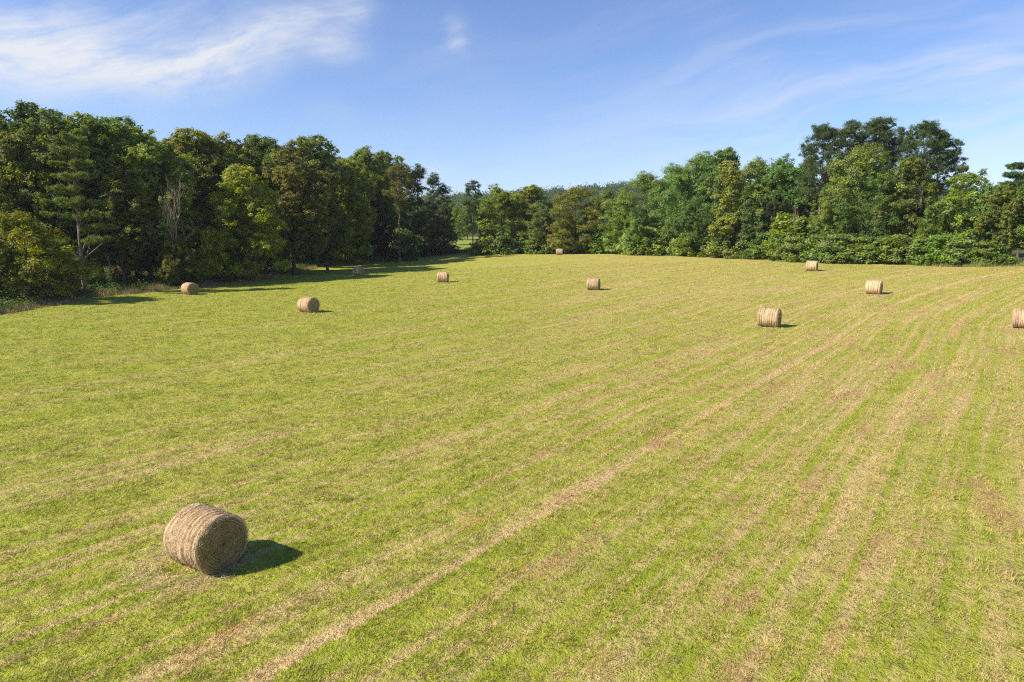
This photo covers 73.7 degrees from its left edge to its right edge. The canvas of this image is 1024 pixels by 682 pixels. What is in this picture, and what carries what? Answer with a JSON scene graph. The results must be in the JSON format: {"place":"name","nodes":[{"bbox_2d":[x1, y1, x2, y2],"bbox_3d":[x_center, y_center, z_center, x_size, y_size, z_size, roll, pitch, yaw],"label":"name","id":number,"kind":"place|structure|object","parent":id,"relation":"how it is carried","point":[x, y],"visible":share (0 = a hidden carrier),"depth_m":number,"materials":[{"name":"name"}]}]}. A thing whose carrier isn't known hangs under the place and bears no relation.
{"place":"outdoors","nodes":[
{"label":"outdoors","id":0,"kind":"place"},
{"bbox_2d":[0,251,490,313],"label":"tall grass","id":1,"kind":"structure","parent":0,"point":[149,289],"depth_m":84.73,"materials":[{"name":"green plant"}]},
{"bbox_2d":[0,253,1023,681],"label":"hayfield","id":2,"kind":"structure","parent":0,"point":[800,585],"depth_m":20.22,"materials":[{"name":"green plant"}]},
{"bbox_2d":[96,537,278,599],"bbox_3d":[-7.244,4.943,15.234,3.919,0.412,3.103,0,9,0],"label":"loose hay","id":3,"kind":"object","parent":2,"relation":"on","point":[184,579],"visible":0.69,"depth_m":14.67},
{"bbox_2d":[159,501,248,573],"bbox_3d":[-6.825,4.324,15.208,1.451,1.356,1.547,6,11,32],"label":"hay bale","id":4,"kind":"object","parent":2,"relation":"on","point":[205,538],"visible":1,"depth_m":14.82},
{"bbox_2d":[297,297,319,312],"bbox_3d":[-19.019,-3.432,63.741,1.670,1.530,1.815,5,10,30],"label":"hay bale","id":5,"kind":"object","parent":2,"relation":"on","point":[308,304],"visible":0.99,"depth_m":63.26},
{"bbox_2d":[703,160,748,258],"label":"vine covered tree","id":6,"kind":"object","parent":2,"relation":"on","point":[731,221],"visible":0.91,"depth_m":130.65,"materials":[{"name":"green plant"}]},
{"bbox_2d":[757,307,781,326],"bbox_3d":[20.310,-1.915,53.858,1.826,1.614,1.815,6,11,33],"label":"hay bale","id":7,"kind":"object","parent":2,"relation":"on","point":[769,317],"visible":1,"depth_m":53.35},
{"bbox_2d":[519,251,1023,266],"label":"tall grass","id":8,"kind":"structure","parent":2,"relation":"on","point":[953,264],"depth_m":98.07,"materials":[{"name":"green plant"}]},
{"bbox_2d":[865,280,882,293],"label":"hay bale","id":9,"kind":"object","parent":2,"relation":"on","point":[873,286],"visible":1,"depth_m":73.03},
{"bbox_2d":[0,200,1023,314],"bbox_3d":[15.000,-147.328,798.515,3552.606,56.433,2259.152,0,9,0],"label":"ground","id":10,"kind":"structure","parent":0,"point":[1021,254],"depth_m":129.37,"materials":[{"name":"green plant"}]},
{"bbox_2d":[0,238,37,295],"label":"broadleaf tree","id":11,"kind":"object","parent":10,"relation":"on","point":[3,255],"visible":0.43,"depth_m":71.04,"materials":[{"name":"green plant"}]},
{"bbox_2d":[0,99,65,277],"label":"broadleaf tree","id":12,"kind":"object","parent":10,"relation":"on","point":[21,111],"visible":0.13,"depth_m":90.97,"materials":[{"name":"green plant"}]},
{"bbox_2d":[0,131,74,275],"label":"broadleaf tree","id":13,"kind":"object","parent":10,"relation":"on","point":[7,152],"visible":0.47,"depth_m":85.09,"materials":[{"name":"green plant"}]},
{"bbox_2d":[0,207,107,298],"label":"broadleaf tree","id":14,"kind":"object","parent":10,"relation":"on","point":[27,233],"visible":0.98,"depth_m":71.55,"materials":[{"name":"green plant"}]},
{"bbox_2d":[8,109,107,259],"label":"broadleaf tree","id":15,"kind":"object","parent":10,"relation":"on","point":[54,126],"visible":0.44,"depth_m":86.68,"materials":[{"name":"green plant"}]},
{"bbox_2d":[39,129,119,288],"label":"pine tree","id":16,"kind":"object","parent":10,"relation":"on","point":[75,201],"visible":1,"depth_m":80.51,"materials":[{"name":"green plant"}]},
{"bbox_2d":[22,111,155,280],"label":"broadleaf tree","id":17,"kind":"object","parent":10,"relation":"on","point":[94,146],"visible":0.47,"depth_m":89.97,"materials":[{"name":"green plant"}]},
{"bbox_2d":[0,250,204,298],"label":"woodland grass","id":18,"kind":"structure","parent":10,"relation":"on","point":[94,261],"depth_m":110.83,"materials":[{"name":"green plant"}]},
{"bbox_2d":[85,163,158,282],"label":"broadleaf tree","id":19,"kind":"object","parent":10,"relation":"on","point":[135,248],"visible":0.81,"depth_m":90.31,"materials":[{"name":"green plant"}]},
{"bbox_2d":[87,115,168,279],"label":"broadleaf tree","id":20,"kind":"object","parent":10,"relation":"on","point":[127,121],"visible":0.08,"depth_m":93.73,"materials":[{"name":"green plant"}]},
{"bbox_2d":[100,126,206,279],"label":"broadleaf tree","id":21,"kind":"object","parent":10,"relation":"on","point":[175,170],"visible":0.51,"depth_m":95.88,"materials":[{"name":"green plant"}]},
{"bbox_2d":[153,174,201,285],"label":"dead tree","id":22,"kind":"object","parent":10,"relation":"on","point":[168,216],"visible":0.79,"depth_m":91.40,"materials":[{"name":"grey plant"}]},
{"bbox_2d":[151,233,205,286],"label":"broadleaf tree","id":23,"kind":"object","parent":10,"relation":"on","point":[175,272],"visible":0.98,"depth_m":91.58,"materials":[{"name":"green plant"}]},
{"bbox_2d":[154,140,209,264],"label":"broadleaf tree","id":24,"kind":"object","parent":10,"relation":"on","point":[195,199],"visible":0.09,"depth_m":107.92,"materials":[{"name":"green plant"}]},
{"bbox_2d":[163,127,235,269],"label":"broadleaf tree","id":25,"kind":"object","parent":10,"relation":"on","point":[184,140],"visible":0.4,"depth_m":109.55,"materials":[{"name":"green plant"}]},
{"bbox_2d":[188,225,229,281],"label":"broadleaf tree","id":26,"kind":"object","parent":10,"relation":"on","point":[205,235],"visible":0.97,"depth_m":95.88,"materials":[{"name":"green plant"}]},
{"bbox_2d":[198,130,258,270],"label":"broadleaf tree","id":27,"kind":"object","parent":10,"relation":"on","point":[213,180],"visible":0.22,"depth_m":114.23,"materials":[{"name":"green plant"}]},
{"bbox_2d":[0,247,494,309],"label":"undergrowth","id":28,"kind":"object","parent":10,"relation":"on","point":[302,261],"visible":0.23,"depth_m":91.19,"materials":[{"name":"green plant"}]},
{"bbox_2d":[207,163,293,279],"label":"broadleaf tree","id":29,"kind":"object","parent":10,"relation":"on","point":[238,179],"visible":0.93,"depth_m":100.83,"materials":[{"name":"green plant"}]},
{"bbox_2d":[217,133,290,268],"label":"broadleaf tree","id":30,"kind":"object","parent":10,"relation":"on","point":[258,148],"visible":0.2,"depth_m":117.94,"materials":[{"name":"green plant"}]},
{"bbox_2d":[248,199,292,276],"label":"broadleaf tree","id":31,"kind":"object","parent":10,"relation":"on","point":[283,235],"visible":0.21,"depth_m":109.02,"materials":[{"name":"green plant"}]},
{"bbox_2d":[244,149,337,274],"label":"broadleaf tree","id":32,"kind":"object","parent":10,"relation":"on","point":[293,189],"visible":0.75,"depth_m":114.60,"materials":[{"name":"green plant"}]},
{"bbox_2d":[262,139,319,263],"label":"broadleaf tree","id":33,"kind":"object","parent":10,"relation":"on","point":[288,145],"visible":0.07,"depth_m":132.13,"materials":[{"name":"green plant"}]},
{"bbox_2d":[291,134,350,266],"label":"broadleaf tree","id":34,"kind":"object","parent":10,"relation":"on","point":[310,144],"visible":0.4,"depth_m":137.10,"materials":[{"name":"green plant"}]},
{"bbox_2d":[305,190,353,270],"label":"broadleaf tree","id":35,"kind":"object","parent":10,"relation":"on","point":[337,242],"visible":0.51,"depth_m":128.16,"materials":[{"name":"green plant"}]},
{"bbox_2d":[330,157,377,264],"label":"broadleaf tree","id":36,"kind":"object","parent":10,"relation":"on","point":[354,203],"visible":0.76,"depth_m":144.72,"materials":[{"name":"green plant"}]},
{"bbox_2d":[336,145,390,259],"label":"broadleaf tree","id":37,"kind":"object","parent":10,"relation":"on","point":[362,157],"visible":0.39,"depth_m":157.97,"materials":[{"name":"green plant"}]},
{"bbox_2d":[361,198,394,260],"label":"broadleaf tree","id":38,"kind":"object","parent":10,"relation":"on","point":[379,240],"visible":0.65,"depth_m":159.10,"materials":[{"name":"green plant"}]},
{"bbox_2d":[368,150,417,257],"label":"broadleaf tree","id":39,"kind":"object","parent":10,"relation":"on","point":[386,158],"visible":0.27,"depth_m":165.95,"materials":[{"name":"green plant"}]},
{"bbox_2d":[382,162,414,261],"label":"pine tree","id":40,"kind":"object","parent":10,"relation":"on","point":[391,194],"visible":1,"depth_m":153.18,"materials":[{"name":"green plant"}]},
{"bbox_2d":[385,228,423,260],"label":"shrub","id":41,"kind":"object","parent":10,"relation":"on","point":[410,242],"visible":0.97,"depth_m":157.58,"materials":[{"name":"green plant"}]},
{"bbox_2d":[390,163,450,256],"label":"conifer tree","id":42,"kind":"object","parent":10,"relation":"on","point":[417,217],"visible":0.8,"depth_m":171.49,"materials":[{"name":"green plant"}]},
{"bbox_2d":[411,172,454,255],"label":"conifer tree","id":43,"kind":"object","parent":10,"relation":"on","point":[433,182],"visible":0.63,"depth_m":176.78,"materials":[{"name":"green plant"}]},
{"bbox_2d":[431,182,461,252],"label":"conifer tree","id":44,"kind":"object","parent":10,"relation":"on","point":[443,211],"visible":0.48,"depth_m":180.39,"materials":[{"name":"green plant"}]},
{"bbox_2d":[448,206,467,244],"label":"broadleaf tree","id":45,"kind":"object","parent":10,"relation":"on","point":[457,216],"visible":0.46,"depth_m":223.53,"materials":[{"name":"green plant"}]},
{"bbox_2d":[457,205,477,239],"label":"broadleaf tree","id":46,"kind":"object","parent":10,"relation":"on","point":[468,224],"visible":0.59,"depth_m":256.30,"materials":[{"name":"green plant"}]},
{"bbox_2d":[462,179,483,253],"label":"pine tree","id":47,"kind":"object","parent":10,"relation":"on","point":[472,210],"visible":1,"depth_m":174.28,"materials":[{"name":"green plant"}]},
{"bbox_2d":[466,226,521,254],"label":"shrub","id":48,"kind":"object","parent":10,"relation":"on","point":[484,246],"visible":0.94,"depth_m":171.69,"materials":[{"name":"green plant"}]},
{"bbox_2d":[474,183,533,250],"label":"broadleaf tree","id":49,"kind":"object","parent":10,"relation":"on","point":[506,208],"visible":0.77,"depth_m":175.06,"materials":[{"name":"green plant"}]},
{"bbox_2d":[505,184,555,240],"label":"broadleaf tree","id":50,"kind":"object","parent":10,"relation":"on","point":[532,192],"visible":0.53,"depth_m":180.49,"materials":[{"name":"green plant"}]},
{"bbox_2d":[516,232,556,253],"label":"shrub","id":51,"kind":"object","parent":10,"relation":"on","point":[532,250],"visible":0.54,"depth_m":170.13,"materials":[{"name":"green plant"}]},
{"bbox_2d":[524,200,559,253],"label":"broadleaf tree","id":52,"kind":"object","parent":10,"relation":"on","point":[542,218],"visible":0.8,"depth_m":169.42,"materials":[{"name":"green plant"}]},
{"bbox_2d":[545,185,607,253],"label":"broadleaf tree","id":53,"kind":"object","parent":10,"relation":"on","point":[573,193],"visible":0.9,"depth_m":163.59,"materials":[{"name":"green plant"}]},
{"bbox_2d":[558,228,596,253],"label":"shrub","id":54,"kind":"object","parent":10,"relation":"on","point":[582,234],"visible":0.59,"depth_m":164.69,"materials":[{"name":"green plant"}]},
{"bbox_2d":[580,231,613,253],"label":"shrub","id":55,"kind":"object","parent":10,"relation":"on","point":[598,249],"visible":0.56,"depth_m":162.93,"materials":[{"name":"green plant"}]},
{"bbox_2d":[578,187,629,240],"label":"broadleaf tree","id":56,"kind":"object","parent":10,"relation":"on","point":[605,196],"visible":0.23,"depth_m":167.86,"materials":[{"name":"green plant"}]},
{"bbox_2d":[585,227,631,253],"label":"shrub","id":57,"kind":"object","parent":10,"relation":"on","point":[606,248],"visible":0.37,"depth_m":159.56,"materials":[{"name":"green plant"}]},
{"bbox_2d":[598,191,640,253],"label":"broadleaf tree","id":58,"kind":"object","parent":10,"relation":"on","point":[621,212],"visible":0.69,"depth_m":155.87,"materials":[{"name":"green plant"}]},
{"bbox_2d":[622,211,644,254],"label":"broadleaf tree","id":59,"kind":"object","parent":10,"relation":"on","point":[632,229],"visible":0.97,"depth_m":147.33,"materials":[{"name":"green plant"}]},
{"bbox_2d":[602,170,671,234],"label":"broadleaf tree","id":60,"kind":"object","parent":10,"relation":"on","point":[644,181],"visible":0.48,"depth_m":160.82,"materials":[{"name":"green plant"}]},
{"bbox_2d":[610,226,666,255],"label":"shrub","id":61,"kind":"object","parent":10,"relation":"on","point":[648,232],"visible":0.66,"depth_m":148.81,"materials":[{"name":"green plant"}]},
{"bbox_2d":[636,228,677,255],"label":"shrub","id":62,"kind":"object","parent":10,"relation":"on","point":[666,235],"visible":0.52,"depth_m":146.40,"materials":[{"name":"green plant"}]},
{"bbox_2d":[637,162,703,238],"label":"broadleaf tree","id":63,"kind":"object","parent":10,"relation":"on","point":[670,172],"visible":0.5,"depth_m":155.02,"materials":[{"name":"green plant"}]},
{"bbox_2d":[672,195,710,251],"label":"broadleaf tree","id":64,"kind":"object","parent":10,"relation":"on","point":[690,210],"visible":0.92,"depth_m":138.21,"materials":[{"name":"green plant"}]},
{"bbox_2d":[397,176,991,234],"bbox_3d":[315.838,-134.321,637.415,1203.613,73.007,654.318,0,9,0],"label":"woods","id":65,"kind":"object","parent":10,"relation":"on","point":[456,200],"visible":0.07,"depth_m":600.14,"materials":[{"name":"green plant"}]},
{"bbox_2d":[673,227,715,257],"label":"shrub","id":66,"kind":"object","parent":10,"relation":"on","point":[689,241],"visible":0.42,"depth_m":137.71,"materials":[{"name":"green plant"}]},
{"bbox_2d":[661,150,740,237],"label":"broadleaf tree","id":67,"kind":"object","parent":10,"relation":"on","point":[699,162],"visible":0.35,"depth_m":148.85,"materials":[{"name":"green plant"}]},
{"bbox_2d":[683,147,750,238],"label":"broadleaf tree","id":68,"kind":"object","parent":10,"relation":"on","point":[727,154],"visible":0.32,"depth_m":146.38,"materials":[{"name":"green plant"}]},
{"bbox_2d":[699,235,742,256],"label":"shrub","id":69,"kind":"object","parent":10,"relation":"on","point":[716,242],"visible":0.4,"depth_m":132.31,"materials":[{"name":"green plant"}]},
{"bbox_2d":[736,199,756,256],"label":"vine covered tree","id":70,"kind":"object","parent":10,"relation":"on","point":[747,208],"visible":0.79,"depth_m":128.62,"materials":[{"name":"green plant"}]},
{"bbox_2d":[718,155,792,237],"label":"broadleaf tree","id":71,"kind":"object","parent":10,"relation":"on","point":[751,171],"visible":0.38,"depth_m":140.59,"materials":[{"name":"green plant"}]},
{"bbox_2d":[737,232,777,259],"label":"shrub","id":72,"kind":"object","parent":10,"relation":"on","point":[748,254],"visible":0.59,"depth_m":125.94,"materials":[{"name":"green plant"}]},
{"bbox_2d":[759,191,789,232],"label":"broadleaf tree","id":73,"kind":"object","parent":10,"relation":"on","point":[769,211],"visible":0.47,"depth_m":131.18,"materials":[{"name":"green plant"}]},
{"bbox_2d":[750,211,810,257],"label":"shrub","id":74,"kind":"object","parent":10,"relation":"on","point":[781,222],"visible":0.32,"depth_m":124.71,"materials":[{"name":"green plant"}]},
{"bbox_2d":[750,153,813,226],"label":"broadleaf tree","id":75,"kind":"object","parent":10,"relation":"on","point":[778,171],"visible":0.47,"depth_m":136.40,"materials":[{"name":"green plant"}]},
{"bbox_2d":[765,235,813,261],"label":"shrub","id":76,"kind":"object","parent":10,"relation":"on","point":[780,248],"visible":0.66,"depth_m":118.28,"materials":[{"name":"green plant"}]},
{"bbox_2d":[766,215,827,259],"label":"shrub","id":77,"kind":"object","parent":10,"relation":"on","point":[797,229],"visible":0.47,"depth_m":120.64,"materials":[{"name":"green plant"}]},
{"bbox_2d":[771,153,833,230],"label":"broadleaf tree","id":78,"kind":"object","parent":10,"relation":"on","point":[801,210],"visible":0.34,"depth_m":135.31,"materials":[{"name":"green plant"}]},
{"bbox_2d":[783,234,832,262],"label":"shrub","id":79,"kind":"object","parent":10,"relation":"on","point":[816,238],"visible":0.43,"depth_m":114.94,"materials":[{"name":"green plant"}]},
{"bbox_2d":[796,122,854,232],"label":"pine tree","id":80,"kind":"object","parent":10,"relation":"on","point":[824,131],"visible":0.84,"depth_m":127.96,"materials":[{"name":"green plant"}]},
{"bbox_2d":[807,186,845,242],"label":"broadleaf tree","id":81,"kind":"object","parent":10,"relation":"on","point":[828,203],"visible":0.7,"depth_m":117.04,"materials":[{"name":"green plant"}]},
{"bbox_2d":[801,232,867,263],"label":"shrub","id":82,"kind":"object","parent":10,"relation":"on","point":[824,246],"visible":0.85,"depth_m":110.35,"materials":[{"name":"green plant"}]},
{"bbox_2d":[831,202,851,242],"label":"vine covered tree","id":83,"kind":"object","parent":10,"relation":"on","point":[845,214],"visible":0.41,"depth_m":113.86,"materials":[{"name":"green plant"}]},
{"bbox_2d":[820,119,883,230],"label":"pine tree","id":84,"kind":"object","parent":10,"relation":"on","point":[852,128],"visible":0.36,"depth_m":130.01,"materials":[{"name":"green plant"}]},
{"bbox_2d":[830,235,883,263],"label":"shrub","id":85,"kind":"object","parent":10,"relation":"on","point":[862,240],"visible":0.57,"depth_m":108.87,"materials":[{"name":"green plant"}]},
{"bbox_2d":[813,141,909,239],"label":"broadleaf tree","id":86,"kind":"object","parent":10,"relation":"on","point":[863,156],"visible":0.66,"depth_m":117.43,"materials":[{"name":"green plant"}]},
{"bbox_2d":[846,116,904,227],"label":"pine tree","id":87,"kind":"object","parent":10,"relation":"on","point":[879,126],"visible":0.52,"depth_m":130.06,"materials":[{"name":"green plant"}]},
{"bbox_2d":[849,235,903,263],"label":"shrub","id":88,"kind":"object","parent":10,"relation":"on","point":[881,252],"visible":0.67,"depth_m":107.00,"materials":[{"name":"green plant"}]},
{"bbox_2d":[847,169,913,237],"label":"broadleaf tree","id":89,"kind":"object","parent":10,"relation":"on","point":[880,185],"visible":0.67,"depth_m":114.82,"materials":[{"name":"green plant"}]},
{"bbox_2d":[856,233,922,264],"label":"shrub","id":90,"kind":"object","parent":10,"relation":"on","point":[895,242],"visible":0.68,"depth_m":105.29,"materials":[{"name":"green plant"}]},
{"bbox_2d":[873,126,915,195],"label":"pine tree","id":91,"kind":"object","parent":10,"relation":"on","point":[906,133],"visible":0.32,"depth_m":129.03,"materials":[{"name":"green plant"}]},
{"bbox_2d":[876,156,939,241],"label":"broadleaf tree","id":92,"kind":"object","parent":10,"relation":"on","point":[914,173],"visible":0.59,"depth_m":114.86,"materials":[{"name":"green plant"}]},
{"bbox_2d":[912,203,944,243],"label":"broadleaf tree","id":93,"kind":"object","parent":10,"relation":"on","point":[928,223],"visible":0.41,"depth_m":106.88,"materials":[{"name":"green plant"}]},
{"bbox_2d":[897,119,961,232],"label":"pine tree","id":94,"kind":"object","parent":10,"relation":"on","point":[927,130],"visible":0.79,"depth_m":122.59,"materials":[{"name":"green plant"}]},
{"bbox_2d":[904,234,971,265],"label":"shrub","id":95,"kind":"object","parent":10,"relation":"on","point":[929,248],"visible":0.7,"depth_m":101.31,"materials":[{"name":"green plant"}]},
{"bbox_2d":[916,129,968,214],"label":"pine tree","id":96,"kind":"object","parent":10,"relation":"on","point":[957,142],"visible":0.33,"depth_m":125.08,"materials":[{"name":"green plant"}]},
{"bbox_2d":[933,237,988,264],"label":"shrub","id":97,"kind":"object","parent":10,"relation":"on","point":[958,245],"visible":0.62,"depth_m":98.55,"materials":[{"name":"green plant"}]},
{"bbox_2d":[929,168,993,243],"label":"broadleaf tree","id":98,"kind":"object","parent":10,"relation":"on","point":[947,204],"visible":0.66,"depth_m":104.99,"materials":[{"name":"green plant"}]},
{"bbox_2d":[955,183,1011,256],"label":"broadleaf tree","id":99,"kind":"object","parent":10,"relation":"on","point":[983,207],"visible":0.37,"depth_m":103.45,"materials":[{"name":"green plant"}]},
{"bbox_2d":[960,240,1017,266],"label":"shrub","id":100,"kind":"object","parent":10,"relation":"on","point":[990,250],"visible":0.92,"depth_m":96.38,"materials":[{"name":"green plant"}]},
{"bbox_2d":[973,182,1023,256],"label":"broadleaf tree","id":101,"kind":"object","parent":10,"relation":"on","point":[999,234],"visible":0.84,"depth_m":100.47,"materials":[{"name":"green plant"}]},
{"bbox_2d":[997,162,1023,259],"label":"conifer tree","id":102,"kind":"object","parent":10,"relation":"on","point":[1012,174],"visible":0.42,"depth_m":104.72,"materials":[{"name":"green plant"}]},
{"bbox_2d":[999,183,1023,249],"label":"broadleaf tree","id":103,"kind":"object","parent":10,"relation":"on","point":[1018,235],"visible":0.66,"depth_m":99.34,"materials":[{"name":"green plant"}]},
{"bbox_2d":[0,0,1023,197],"label":"sky","id":104,"kind":"structure","parent":0,"point":[512,94],"materials":[{"name":"blue"}]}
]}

